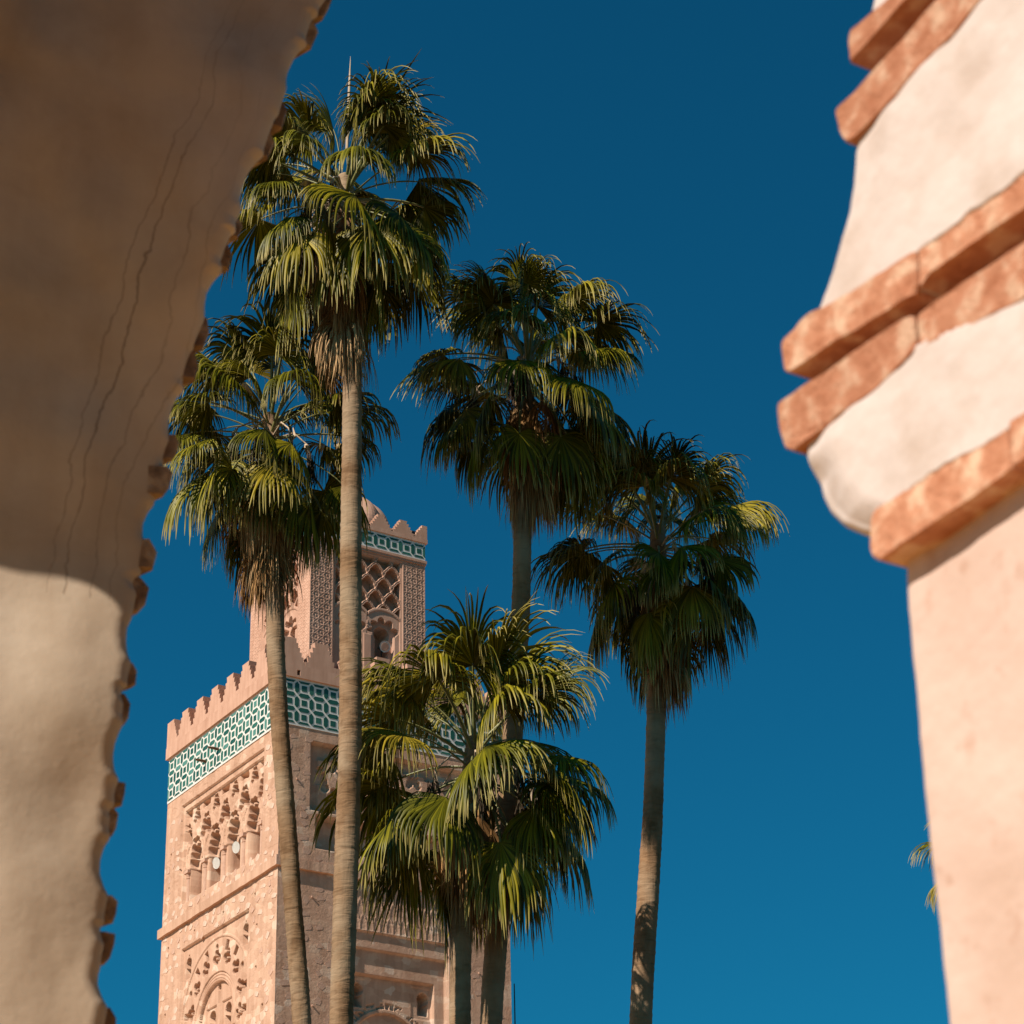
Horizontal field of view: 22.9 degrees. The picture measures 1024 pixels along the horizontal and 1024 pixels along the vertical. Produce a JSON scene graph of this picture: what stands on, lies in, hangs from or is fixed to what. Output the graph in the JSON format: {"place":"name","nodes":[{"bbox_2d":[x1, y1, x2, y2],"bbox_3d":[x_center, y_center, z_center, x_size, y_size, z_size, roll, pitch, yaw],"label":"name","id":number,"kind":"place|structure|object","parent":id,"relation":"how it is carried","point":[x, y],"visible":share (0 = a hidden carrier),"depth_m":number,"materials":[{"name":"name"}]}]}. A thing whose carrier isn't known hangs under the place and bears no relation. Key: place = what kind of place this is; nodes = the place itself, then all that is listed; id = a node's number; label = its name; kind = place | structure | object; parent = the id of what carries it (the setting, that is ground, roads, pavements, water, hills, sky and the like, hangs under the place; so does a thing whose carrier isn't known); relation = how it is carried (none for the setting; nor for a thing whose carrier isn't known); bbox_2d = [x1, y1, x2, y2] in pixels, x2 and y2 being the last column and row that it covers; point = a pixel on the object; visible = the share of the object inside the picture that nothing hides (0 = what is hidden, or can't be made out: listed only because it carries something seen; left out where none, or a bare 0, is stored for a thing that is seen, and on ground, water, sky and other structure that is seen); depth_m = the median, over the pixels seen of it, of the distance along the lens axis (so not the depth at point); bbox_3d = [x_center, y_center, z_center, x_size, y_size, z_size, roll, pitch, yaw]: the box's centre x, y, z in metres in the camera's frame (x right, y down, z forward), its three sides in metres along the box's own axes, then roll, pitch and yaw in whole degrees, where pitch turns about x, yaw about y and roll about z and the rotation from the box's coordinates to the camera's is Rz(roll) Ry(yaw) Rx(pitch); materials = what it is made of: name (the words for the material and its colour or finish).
{"place":"outdoors","nodes":[
{"label":"outdoors","id":0,"kind":"place"},
{"bbox_2d":[98,0,949,1023],"label":"sky","id":1,"kind":"structure","parent":0,"point":[693,157],"materials":[{"name":"blue"}]},
{"label":"ground","id":2,"kind":"structure","parent":0,"visible":0},
{"bbox_2d":[161,295,400,1023],"bbox_3d":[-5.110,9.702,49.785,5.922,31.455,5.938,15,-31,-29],"label":"fan palm","id":3,"kind":"object","parent":2,"relation":"on","point":[278,520],"visible":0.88,"depth_m":53.87,"materials":[{"name":"green plant"}]},
{"bbox_2d":[220,51,485,1023],"bbox_3d":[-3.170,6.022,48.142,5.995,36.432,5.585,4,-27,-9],"label":"fan palm","id":4,"kind":"object","parent":2,"relation":"on","point":[332,281],"visible":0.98,"depth_m":52.99,"materials":[{"name":"green plant"}]},
{"bbox_2d":[308,584,617,1023],"bbox_3d":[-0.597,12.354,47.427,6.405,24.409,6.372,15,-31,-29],"label":"fan palm","id":5,"kind":"object","parent":2,"relation":"on","point":[475,866],"visible":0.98,"depth_m":50.00,"materials":[{"name":"green plant"}]},
{"bbox_2d":[389,242,658,1023],"bbox_3d":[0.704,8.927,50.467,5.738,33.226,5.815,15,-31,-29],"label":"fan palm","id":6,"kind":"object","parent":2,"relation":"on","point":[546,472],"visible":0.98,"depth_m":55.47,"materials":[{"name":"green plant"}]},
{"bbox_2d":[531,420,789,1023],"bbox_3d":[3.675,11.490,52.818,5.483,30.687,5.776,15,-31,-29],"label":"fan palm","id":7,"kind":"object","parent":2,"relation":"on","point":[656,611],"visible":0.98,"depth_m":57.07,"materials":[{"name":"green plant"}]},
{"bbox_2d":[908,823,936,914],"bbox_3d":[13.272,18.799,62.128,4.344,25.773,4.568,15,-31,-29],"label":"fan palm","id":8,"kind":"object","parent":2,"relation":"on","point":[933,889],"visible":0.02,"depth_m":67.12,"materials":[{"name":"green plant"}]},
{"label":"esplanade","id":9,"kind":"structure","parent":0,"visible":0},
{"bbox_2d":[157,443,511,1023],"bbox_3d":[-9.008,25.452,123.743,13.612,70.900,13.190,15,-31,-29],"label":"minaret","id":10,"kind":"object","parent":9,"relation":"on","point":[221,933],"visible":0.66,"depth_m":123.70,"materials":[{"name":"stone"}]},
{"bbox_2d":[212,857,220,868],"bbox_3d":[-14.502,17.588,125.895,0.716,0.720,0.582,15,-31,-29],"label":"loudspeaker","id":11,"kind":"object","parent":10,"relation":"attached to","point":[216,861],"visible":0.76,"depth_m":125.82,"materials":[{"name":"white paint"}]},
{"bbox_2d":[232,841,239,852],"bbox_3d":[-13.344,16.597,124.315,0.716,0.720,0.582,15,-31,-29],"label":"loudspeaker","id":12,"kind":"object","parent":10,"relation":"attached to","point":[235,846],"visible":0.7,"depth_m":124.23,"materials":[{"name":"white paint"}]},
{"bbox_2d":[378,641,390,656],"bbox_3d":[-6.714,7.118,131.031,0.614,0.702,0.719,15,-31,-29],"label":"loudspeaker","id":13,"kind":"object","parent":10,"relation":"attached to","point":[384,646],"visible":0.99,"depth_m":130.87,"materials":[{"name":"white paint"}]},
{"bbox_2d":[514,984,515,1023],"bbox_3d":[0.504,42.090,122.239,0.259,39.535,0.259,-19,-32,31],"label":"pole","id":14,"kind":"object","parent":9,"relation":"on","point":[514,1006],"visible":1,"depth_m":130.61,"materials":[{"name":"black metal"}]},
{"label":"courtyard pavement","id":15,"kind":"structure","parent":0,"visible":0},
{"bbox_2d":[0,0,331,1023],"bbox_3d":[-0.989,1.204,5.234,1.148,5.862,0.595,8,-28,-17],"label":"arch wall","id":16,"kind":"structure","parent":15,"relation":"on","point":[136,142],"depth_m":5.78,"materials":[{"name":"paint"}]},
{"bbox_2d":[778,0,1023,1023],"bbox_3d":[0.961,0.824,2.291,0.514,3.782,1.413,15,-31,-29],"label":"arch pillar","id":17,"kind":"structure","parent":15,"relation":"on","point":[900,414],"depth_m":3.03,"materials":[{"name":"paint"}]}
]}

